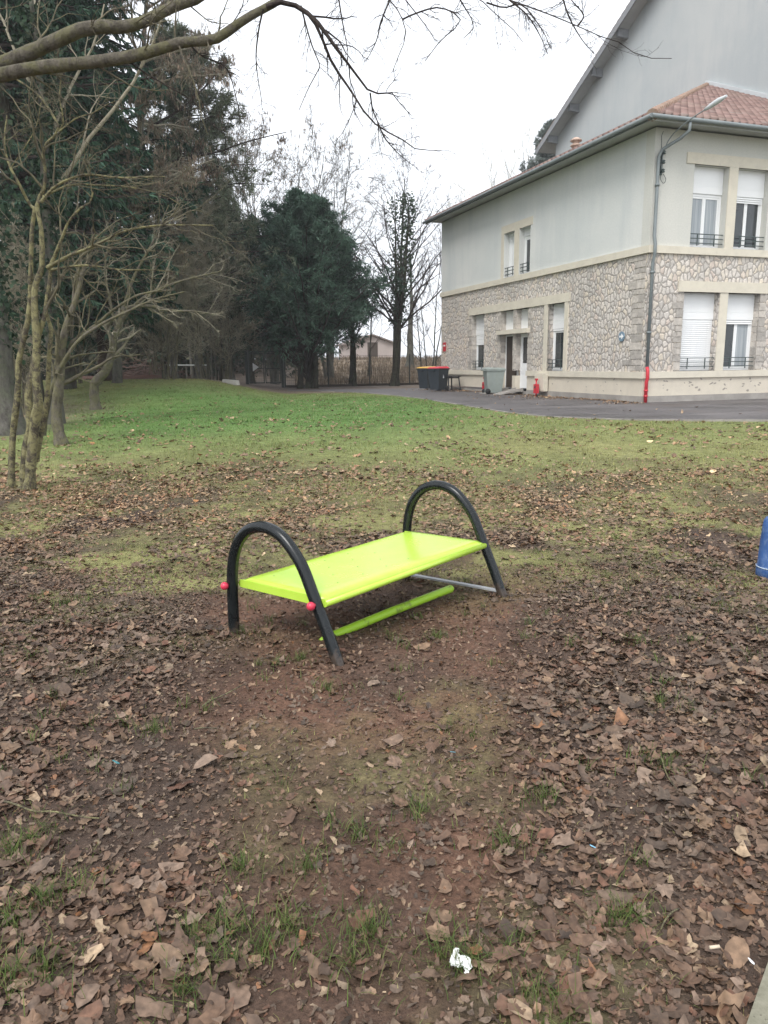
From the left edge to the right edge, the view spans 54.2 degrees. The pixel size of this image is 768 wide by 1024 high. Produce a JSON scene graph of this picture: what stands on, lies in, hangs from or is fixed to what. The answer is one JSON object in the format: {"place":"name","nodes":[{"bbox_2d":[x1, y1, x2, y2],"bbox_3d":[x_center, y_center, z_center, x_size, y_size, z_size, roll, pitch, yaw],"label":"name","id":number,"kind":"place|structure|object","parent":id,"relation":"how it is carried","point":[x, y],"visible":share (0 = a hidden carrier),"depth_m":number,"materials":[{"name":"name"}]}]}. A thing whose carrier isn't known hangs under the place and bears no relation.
{"place":"outdoors","nodes":[
{"label":"outdoors","id":0,"kind":"place"},
{"bbox_2d":[4,0,629,358],"label":"sky","id":1,"kind":"structure","parent":0,"point":[496,89],"materials":[{"name":"white"}]},
{"bbox_2d":[0,359,767,1023],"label":"ground","id":2,"kind":"structure","parent":0,"point":[286,1007],"depth_m":3.46,"materials":[{"name":"brown soil"}]},
{"bbox_2d":[0,22,39,435],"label":"ivy trunk tree","id":3,"kind":"object","parent":2,"relation":"on","point":[7,376],"visible":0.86,"depth_m":14.14,"materials":[{"name":"brown plant"}]},
{"bbox_2d":[0,196,74,414],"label":"bare shrub","id":4,"kind":"object","parent":2,"relation":"on","point":[15,289],"visible":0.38,"depth_m":19.11,"materials":[{"name":"brown plant"}]},
{"bbox_2d":[9,190,149,382],"bbox_3d":[-12.206,-8.847,27.631,6.676,8.235,5.712,-6,12,-25],"label":"bare shrub","id":5,"kind":"object","parent":2,"relation":"on","point":[80,358],"visible":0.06,"depth_m":28.53,"materials":[{"name":"brown plant"}]},
{"bbox_2d":[0,0,170,423],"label":"ivy trunk tree","id":6,"kind":"object","parent":2,"relation":"on","point":[48,223],"visible":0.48,"depth_m":15.46,"materials":[{"name":"brown plant"}]},
{"bbox_2d":[0,0,174,401],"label":"spruce","id":7,"kind":"object","parent":2,"relation":"on","point":[21,174],"visible":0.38,"depth_m":21.49,"materials":[{"name":"green plant"}]},
{"bbox_2d":[0,0,194,388],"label":"spruce","id":8,"kind":"object","parent":2,"relation":"on","point":[147,317],"visible":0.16,"depth_m":24.98,"materials":[{"name":"green plant"}]},
{"bbox_2d":[40,210,200,444],"bbox_3d":[-4.479,-3.136,12.782,3.062,3.938,1.505,-1,11,0],"label":"leaning tree","id":9,"kind":"object","parent":2,"relation":"on","point":[61,359],"visible":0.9,"depth_m":12.60,"materials":[{"name":"brown plant"}]},
{"bbox_2d":[32,0,213,380],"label":"spruce","id":10,"kind":"object","parent":2,"relation":"on","point":[192,204],"visible":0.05,"depth_m":28.90,"materials":[{"name":"green plant"}]},
{"bbox_2d":[0,30,253,490],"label":"lichened tree","id":11,"kind":"object","parent":2,"relation":"on","point":[36,418],"visible":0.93,"depth_m":8.78,"materials":[{"name":"brown plant"}]},
{"bbox_2d":[82,352,210,379],"bbox_3d":[-10.492,-6.261,32.607,5.854,1.250,0.234,0,11,2],"label":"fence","id":12,"kind":"object","parent":2,"relation":"on","point":[165,370],"visible":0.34,"depth_m":32.64,"materials":[{"name":"brown"}]},
{"bbox_2d":[85,353,212,379],"bbox_3d":[-11.771,-6.819,36.435,6.076,1.782,4.722,-6,13,-26],"label":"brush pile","id":13,"kind":"object","parent":2,"relation":"on","point":[144,371],"visible":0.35,"depth_m":36.02,"materials":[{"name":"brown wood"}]},
{"bbox_2d":[92,206,207,378],"bbox_3d":[-11.125,-10.082,33.628,6.899,8.311,5.135,-7,13,-27],"label":"bare shrub","id":14,"kind":"object","parent":2,"relation":"on","point":[155,355],"visible":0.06,"depth_m":34.28,"materials":[{"name":"brown plant"}]},
{"bbox_2d":[124,28,199,378],"bbox_3d":[-10.639,-13.477,34.193,6.289,14.846,6.632,-1,11,0],"label":"slim tree","id":15,"kind":"object","parent":2,"relation":"on","point":[171,363],"visible":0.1,"depth_m":34.40,"materials":[{"name":"brown plant"}]},
{"bbox_2d":[120,67,212,378],"bbox_3d":[-10.258,-13.043,34.388,5.312,13.977,7.841,-3,11,-12],"label":"slim tree","id":16,"kind":"object","parent":2,"relation":"on","point":[178,375],"visible":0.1,"depth_m":33.66,"materials":[{"name":"brown plant"}]},
{"bbox_2d":[89,194,245,409],"bbox_3d":[-5.085,-4.891,17.402,3.762,4.933,1.844,-1,11,0],"label":"leaning tree","id":17,"kind":"object","parent":2,"relation":"on","point":[99,376],"visible":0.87,"depth_m":17.32,"materials":[{"name":"brown plant"}]},
{"bbox_2d":[59,0,287,382],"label":"larch tree","id":18,"kind":"object","parent":2,"relation":"on","point":[117,373],"visible":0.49,"depth_m":26.71,"materials":[{"name":"green plant"}]},
{"bbox_2d":[5,170,358,379],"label":"woodland","id":19,"kind":"object","parent":2,"relation":"on","point":[238,357],"depth_m":43.88,"materials":[{"name":"plant"}]},
{"bbox_2d":[120,159,245,379],"bbox_3d":[-8.968,-9.688,29.802,6.767,8.853,6.150,-1,11,0],"label":"bare shrub","id":20,"kind":"object","parent":2,"relation":"on","point":[180,298],"visible":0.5,"depth_m":29.96,"materials":[{"name":"brown plant"}]},
{"bbox_2d":[169,364,206,376],"bbox_3d":[-10.358,-7.233,39.359,2.195,1.032,0.125,-1,11,0],"label":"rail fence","id":21,"kind":"object","parent":2,"relation":"on","point":[186,365],"visible":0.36,"depth_m":39.21,"materials":[{"name":"grey wood"}]},
{"bbox_2d":[135,159,263,378],"bbox_3d":[-8.468,-10.207,31.856,5.537,9.104,5.650,-7,13,-31],"label":"bare shrub","id":22,"kind":"object","parent":2,"relation":"on","point":[201,365],"visible":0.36,"depth_m":32.34,"materials":[{"name":"brown plant"}]},
{"bbox_2d":[194,727,216,729],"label":"twig","id":23,"kind":"object","parent":2,"relation":"on","point":[204,727],"visible":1,"depth_m":3.09,"materials":[{"name":"brown wood"}]},
{"bbox_2d":[130,16,300,378],"bbox_3d":[-8.659,-14.243,35.269,7.689,16.041,7.889,-6,13,-27],"label":"pine tree","id":24,"kind":"object","parent":2,"relation":"on","point":[221,100],"visible":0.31,"depth_m":34.01,"materials":[{"name":"green plant"}]},
{"bbox_2d":[180,77,250,380],"bbox_3d":[-9.272,-13.091,35.785,6.184,13.816,4.164,-4,12,-15],"label":"slim tree","id":25,"kind":"object","parent":2,"relation":"on","point":[220,365],"visible":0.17,"depth_m":37.30,"materials":[{"name":"brown plant"}]},
{"bbox_2d":[196,68,238,379],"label":"slim tree","id":26,"kind":"object","parent":2,"relation":"on","point":[216,374],"visible":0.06,"depth_m":38.35,"materials":[{"name":"brown plant"}]},
{"bbox_2d":[187,44,253,378],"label":"slim tree","id":27,"kind":"object","parent":2,"relation":"on","point":[191,367],"visible":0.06,"depth_m":41.04,"materials":[{"name":"brown plant"}]},
{"bbox_2d":[200,195,242,379],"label":"pine tree","id":28,"kind":"object","parent":2,"relation":"on","point":[236,206],"visible":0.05,"depth_m":43.73,"materials":[{"name":"green plant"}]},
{"bbox_2d":[201,684,244,707],"bbox_3d":[-0.730,0.829,3.403,0.021,0.022,0.259,8,14,36],"label":"twig","id":29,"kind":"object","parent":2,"relation":"on","point":[221,696],"visible":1,"depth_m":3.39,"materials":[{"name":"brown wood"}]},
{"bbox_2d":[198,119,255,379],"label":"slim tree","id":30,"kind":"object","parent":2,"relation":"on","point":[212,375],"visible":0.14,"depth_m":38.05,"materials":[{"name":"brown plant"}]},
{"bbox_2d":[186,231,272,379],"bbox_3d":[-7.339,-10.010,36.688,5.059,7.371,4.381,9,15,41],"label":"bare shrub","id":31,"kind":"object","parent":2,"relation":"on","point":[227,322],"visible":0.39,"depth_m":36.60,"materials":[{"name":"brown plant"}]},
{"bbox_2d":[222,379,239,384],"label":"concrete block","id":32,"kind":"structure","parent":2,"relation":"on","point":[234,382],"depth_m":31.43,"materials":[{"name":"grey concrete"}]},
{"bbox_2d":[214,212,271,381],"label":"yew tree","id":33,"kind":"object","parent":2,"relation":"on","point":[251,358],"visible":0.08,"depth_m":41.17,"materials":[{"name":"green plant"}]},
{"bbox_2d":[244,350,284,387],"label":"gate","id":34,"kind":"structure","parent":2,"relation":"on","point":[247,365],"depth_m":39.83,"materials":[{"name":"grey metal"}]},
{"bbox_2d":[198,93,376,384],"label":"hazel tree","id":35,"kind":"object","parent":2,"relation":"on","point":[273,374],"visible":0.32,"depth_m":43.01,"materials":[{"name":"grey bark"},{"name":"dark twig"}]},
{"bbox_2d":[215,185,416,388],"bbox_3d":[-3.235,-11.071,37.323,9.895,9.866,9.739,-6,12,-26],"label":"yew tree","id":36,"kind":"object","parent":2,"relation":"on","point":[317,307],"visible":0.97,"depth_m":35.82,"materials":[{"name":"green plant"}]},
{"bbox_2d":[0,0,671,177],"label":"overhanging tree","id":37,"kind":"object","parent":2,"relation":"on","point":[18,63],"visible":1,"depth_m":5.98,"materials":[{"name":"brown plant"}]},
{"bbox_2d":[263,128,410,379],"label":"bare tree","id":38,"kind":"object","parent":2,"relation":"on","point":[331,366],"visible":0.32,"depth_m":48.19,"materials":[{"name":"grey plant"}]},
{"bbox_2d":[284,354,436,387],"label":"wire fence","id":39,"kind":"object","parent":2,"relation":"on","point":[340,385],"visible":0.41,"depth_m":41.44,"materials":[{"name":"brown metal"}]},
{"bbox_2d":[335,334,392,357],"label":"shed","id":40,"kind":"structure","parent":2,"relation":"on","point":[381,347],"depth_m":86.09,"materials":[{"name":"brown wood"}]},
{"bbox_2d":[367,342,377,357],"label":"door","id":41,"kind":"structure","parent":40,"relation":"in","point":[374,351],"depth_m":86.00,"materials":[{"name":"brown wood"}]},
{"bbox_2d":[220,480,507,665],"bbox_3d":[-0.023,0.367,4.509,0.891,0.908,1.711,9,15,41],"label":"play bench","id":42,"kind":"object","parent":2,"relation":"on","point":[317,585],"visible":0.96,"depth_m":4.34,"materials":[{"name":"yellow metal"}]},
{"bbox_2d":[347,246,387,385],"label":"tree","id":43,"kind":"object","parent":2,"relation":"on","point":[352,377],"visible":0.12,"depth_m":41.07,"materials":[{"name":"brown plant"}]},
{"bbox_2d":[205,574,531,677],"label":"leaf litter","id":44,"kind":"object","parent":2,"relation":"on","point":[346,658],"visible":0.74,"depth_m":4.45,"materials":[{"name":"brown plant"}]},
{"bbox_2d":[360,250,392,375],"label":"sapling","id":45,"kind":"object","parent":2,"relation":"on","point":[371,325],"visible":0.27,"depth_m":53.20,"materials":[{"name":"brown plant"}]},
{"bbox_2d":[0,559,767,1023],"bbox_3d":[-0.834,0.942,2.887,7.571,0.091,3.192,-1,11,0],"label":"leaf litter","id":46,"kind":"object","parent":2,"relation":"on","point":[218,1007],"visible":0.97,"depth_m":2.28,"materials":[{"name":"brown plant"}]},
{"bbox_2d":[3,800,99,818],"bbox_3d":[-1.137,1.015,2.548,0.378,0.017,0.021,2,12,15],"label":"twig","id":47,"kind":"object","parent":46,"relation":"on","point":[16,804],"visible":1,"depth_m":2.55,"materials":[{"name":"brown wood"}]},
{"bbox_2d":[660,756,676,788],"bbox_3d":[1.033,0.950,2.734,0.011,0.013,0.228,1,11,7],"label":"twig","id":48,"kind":"object","parent":46,"relation":"on","point":[666,772],"visible":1,"depth_m":2.74,"materials":[{"name":"brown wood"}]},
{"bbox_2d":[661,908,679,929],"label":"twig","id":49,"kind":"object","parent":46,"relation":"on","point":[670,913],"visible":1,"depth_m":2.03,"materials":[{"name":"brown wood"}]},
{"bbox_2d":[709,945,719,948],"bbox_3d":[0.845,1.112,1.917,0.027,0.010,0.008,-1,11,-3],"label":"cigarette butt","id":50,"kind":"object","parent":46,"relation":"on","point":[714,946],"visible":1,"depth_m":1.91,"materials":[{"name":"paper"}]},
{"bbox_2d":[0,455,767,569],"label":"leaf crumbs","id":51,"kind":"object","parent":2,"relation":"on","point":[202,522],"visible":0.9,"depth_m":7.67,"materials":[{"name":"brown plant"}]},
{"bbox_2d":[0,527,767,1023],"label":"grass tufts","id":52,"kind":"object","parent":2,"relation":"on","point":[238,863],"visible":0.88,"depth_m":2.07,"materials":[{"name":"green plant"}]},
{"bbox_2d":[0,475,767,627],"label":"leaf litter","id":53,"kind":"object","parent":2,"relation":"on","point":[745,601],"visible":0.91,"depth_m":6.36,"materials":[{"name":"brown plant"}]},
{"bbox_2d":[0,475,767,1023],"bbox_3d":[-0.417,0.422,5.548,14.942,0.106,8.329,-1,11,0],"label":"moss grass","id":54,"kind":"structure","parent":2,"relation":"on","point":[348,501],"depth_m":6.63,"materials":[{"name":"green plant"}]},
{"bbox_2d":[0,378,767,482],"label":"leaf litter","id":55,"kind":"object","parent":2,"relation":"on","point":[326,475],"visible":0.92,"depth_m":11.81,"materials":[{"name":"plant"}]},
{"bbox_2d":[0,378,767,502],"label":"lawn grass","id":56,"kind":"structure","parent":2,"relation":"on","point":[287,411],"depth_m":14.91,"materials":[{"name":"green plant"}]},
{"bbox_2d":[343,120,461,385],"bbox_3d":[0.683,-13.225,39.669,7.463,13.120,5.136,-1,11,0],"label":"bare tree","id":57,"kind":"object","parent":2,"relation":"on","point":[396,310],"visible":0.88,"depth_m":39.43,"materials":[{"name":"dark twig"},{"name":"dark bark"},{"name":"ivy leaves"}]},
{"bbox_2d":[294,353,519,384],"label":"dry weeds","id":58,"kind":"object","parent":2,"relation":"on","point":[383,360],"visible":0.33,"depth_m":57.07,"materials":[{"name":"brown plant"}]},
{"bbox_2d":[384,253,436,366],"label":"sapling","id":59,"kind":"object","parent":2,"relation":"on","point":[423,333],"visible":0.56,"depth_m":45.58,"materials":[{"name":"brown plant"}]},
{"bbox_2d":[396,241,439,367],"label":"bare tree","id":60,"kind":"object","parent":2,"relation":"on","point":[410,333],"visible":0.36,"depth_m":60.01,"materials":[{"name":"brown plant"}]},
{"bbox_2d":[408,220,441,327],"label":"sapling","id":61,"kind":"object","parent":2,"relation":"on","point":[434,236],"visible":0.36,"depth_m":53.52,"materials":[{"name":"brown plant"}]},
{"bbox_2d":[414,187,442,365],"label":"sapling","id":62,"kind":"object","parent":2,"relation":"on","point":[436,351],"visible":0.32,"depth_m":48.63,"materials":[{"name":"brown plant"}]},
{"bbox_2d":[432,174,475,255],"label":"bare tree","id":63,"kind":"object","parent":2,"relation":"on","point":[460,200],"visible":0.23,"depth_m":83.18,"materials":[{"name":"grey plant"}]},
{"bbox_2d":[450,948,471,972],"bbox_3d":[0.193,1.129,1.888,0.056,0.022,0.070,-2,11,-8],"label":"paper tissue","id":64,"kind":"object","parent":2,"relation":"on","point":[466,962],"visible":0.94,"depth_m":1.89,"materials":[{"name":"white paper"}]},
{"bbox_2d":[422,101,529,203],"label":"bare tree","id":65,"kind":"object","parent":2,"relation":"on","point":[494,181],"visible":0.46,"depth_m":83.88,"materials":[{"name":"grey plant"}]},
{"bbox_2d":[494,96,561,181],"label":"bare tree","id":66,"kind":"object","parent":2,"relation":"on","point":[530,146],"visible":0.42,"depth_m":87.11,"materials":[{"name":"grey plant"}]},
{"bbox_2d":[518,118,555,171],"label":"conifer","id":67,"kind":"object","parent":2,"relation":"on","point":[539,158],"visible":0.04,"depth_m":70.00,"materials":[{"name":"green plant"}]},
{"bbox_2d":[321,391,767,421],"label":"kerb edging","id":68,"kind":"object","parent":2,"relation":"on","point":[750,420],"visible":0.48,"depth_m":15.51,"materials":[{"name":"concrete"}]},
{"bbox_2d":[422,80,767,402],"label":"annex building","id":69,"kind":"structure","parent":2,"relation":"on","point":[561,272],"depth_m":22.70,"materials":[{"name":"paint"}]},
{"bbox_2d":[476,315,483,369],"bbox_3d":[4.157,-7.116,31.506,0.100,2.261,1.142,-4,12,-19],"label":"window","id":70,"kind":"structure","parent":69,"relation":"in","point":[480,318],"depth_m":31.71,"materials":[{"name":"white plastic"}]},
{"bbox_2d":[509,232,514,276],"bbox_3d":[4.970,-9.756,28.495,0.100,1.631,0.812,-4,12,-19],"label":"window","id":71,"kind":"structure","parent":69,"relation":"in","point":[511,242],"depth_m":28.71,"materials":[{"name":"white plastic"}]},
{"bbox_2d":[505,310,518,387],"bbox_3d":[5.003,-6.327,29.236,0.060,2.946,0.992,-4,12,-19],"label":"door","id":72,"kind":"structure","parent":69,"relation":"in","point":[509,373],"depth_m":29.42,"materials":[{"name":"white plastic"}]},
{"bbox_2d":[520,308,528,387],"bbox_3d":[5.385,-6.118,28.155,0.060,2.946,0.922,-4,12,-19],"label":"door","id":73,"kind":"structure","parent":69,"relation":"in","point":[524,315],"depth_m":28.38,"materials":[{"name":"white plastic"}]},
{"bbox_2d":[524,227,530,272],"bbox_3d":[5.353,-9.546,27.410,0.100,1.631,0.792,-4,12,-19],"label":"window","id":74,"kind":"structure","parent":69,"relation":"in","point":[527,232],"depth_m":27.59,"materials":[{"name":"white plastic"}]},
{"bbox_2d":[552,303,564,370],"bbox_3d":[6.145,-6.026,25.881,0.100,2.261,1.072,-4,12,-19],"label":"window","id":75,"kind":"structure","parent":69,"relation":"in","point":[558,314],"depth_m":26.06,"materials":[{"name":"white plastic"}]},
{"bbox_2d":[618,332,624,341],"bbox_3d":[7.090,-5.238,22.389,0.022,0.290,0.290,-4,12,-19],"label":"round sign","id":76,"kind":"object","parent":69,"relation":"attached to","point":[621,336],"visible":1,"depth_m":22.37,"materials":[{"name":"blue plastic"}]},
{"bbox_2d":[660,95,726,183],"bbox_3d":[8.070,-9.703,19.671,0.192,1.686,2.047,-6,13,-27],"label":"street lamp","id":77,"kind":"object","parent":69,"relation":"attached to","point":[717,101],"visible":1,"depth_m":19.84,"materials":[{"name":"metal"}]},
{"bbox_2d":[679,293,714,370],"bbox_3d":[9.195,-5.337,22.277,1.282,2.241,0.100,-4,12,-19],"label":"window","id":78,"kind":"structure","parent":69,"relation":"in","point":[698,309],"depth_m":22.26,"materials":[{"name":"white plastic"}]},
{"bbox_2d":[690,166,723,247],"bbox_3d":[9.203,-8.740,21.621,1.202,2.211,0.100,-4,12,-19],"label":"window","id":79,"kind":"structure","parent":69,"relation":"in","point":[708,182],"depth_m":21.62,"materials":[{"name":"white plastic"}]},
{"bbox_2d":[723,294,754,369],"bbox_3d":[10.655,-5.452,22.772,1.212,2.241,0.100,-4,12,-19],"label":"window","id":80,"kind":"structure","parent":69,"relation":"in","point":[740,308],"depth_m":22.78,"materials":[{"name":"white plastic"}]},
{"bbox_2d":[733,170,764,249],"bbox_3d":[10.644,-8.853,22.108,1.192,2.211,0.100,-4,12,-19],"label":"window","id":81,"kind":"structure","parent":69,"relation":"in","point":[750,191],"depth_m":22.11,"materials":[{"name":"white plastic"}]},
{"bbox_2d":[535,0,767,370],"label":"gabled building","id":82,"kind":"structure","parent":2,"relation":"on","point":[700,42],"depth_m":36.39,"materials":[{"name":"paint"}]},
{"bbox_2d":[747,963,767,1023],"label":"concrete kerb","id":83,"kind":"structure","parent":2,"relation":"on","point":[758,1013],"depth_m":1.76,"materials":[{"name":"grey concrete"}]},
{"bbox_2d":[755,516,767,577],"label":"play post","id":84,"kind":"object","parent":2,"relation":"on","point":[761,570],"visible":0.94,"depth_m":5.27,"materials":[{"name":"blue plastic"}]},
{"bbox_2d":[287,387,767,419],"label":"driveway","id":85,"kind":"structure","parent":0,"point":[722,409],"depth_m":20.31,"materials":[{"name":"grey asphalt"}]},
{"bbox_2d":[416,366,435,388],"bbox_3d":[2.014,-6.239,34.871,0.660,1.043,0.887,10,15,42],"label":"wheelie bin","id":86,"kind":"object","parent":85,"relation":"on","point":[423,377],"visible":0.45,"depth_m":34.62,"materials":[{"name":"plastic"}]},
{"bbox_2d":[427,366,449,390],"bbox_3d":[2.388,-5.829,32.783,0.660,1.043,0.887,10,15,42],"label":"wheelie bin","id":87,"kind":"object","parent":85,"relation":"on","point":[438,379],"visible":0.99,"depth_m":32.56,"materials":[{"name":"plastic"}]},
{"bbox_2d":[446,375,460,390],"bbox_3d":[2.910,-5.677,33.043,0.625,0.645,1.000,-4,12,-19],"label":"table","id":88,"kind":"object","parent":85,"relation":"on","point":[451,376],"visible":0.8,"depth_m":32.68,"materials":[{"name":"black wood"}]},
{"bbox_2d":[481,367,505,393],"bbox_3d":[4.205,-5.073,28.933,0.887,1.013,0.640,-2,11,-7],"label":"wheelie bin","id":89,"kind":"object","parent":85,"relation":"on","point":[493,377],"visible":0.98,"depth_m":28.69,"materials":[{"name":"grey plastic"}]},
{"bbox_2d":[493,387,522,394],"bbox_3d":[4.665,-4.545,28.222,0.970,0.250,0.600,-4,12,-19],"label":"ramp plank","id":90,"kind":"object","parent":85,"relation":"on","point":[512,390],"visible":0.97,"depth_m":28.08,"materials":[{"name":"concrete"}]},
{"bbox_2d":[399,388,644,404],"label":"wall foot litter","id":91,"kind":"object","parent":85,"relation":"on","point":[608,400],"depth_m":25.14,"materials":[{"name":"brown plant"}]},
{"bbox_2d":[533,378,538,395],"bbox_3d":[5.399,-4.424,26.618,0.126,0.620,0.180,-4,12,-19],"label":"standpipe","id":92,"kind":"object","parent":85,"relation":"on","point":[536,388],"visible":0.95,"depth_m":26.56,"materials":[{"name":"red metal"}]}
]}

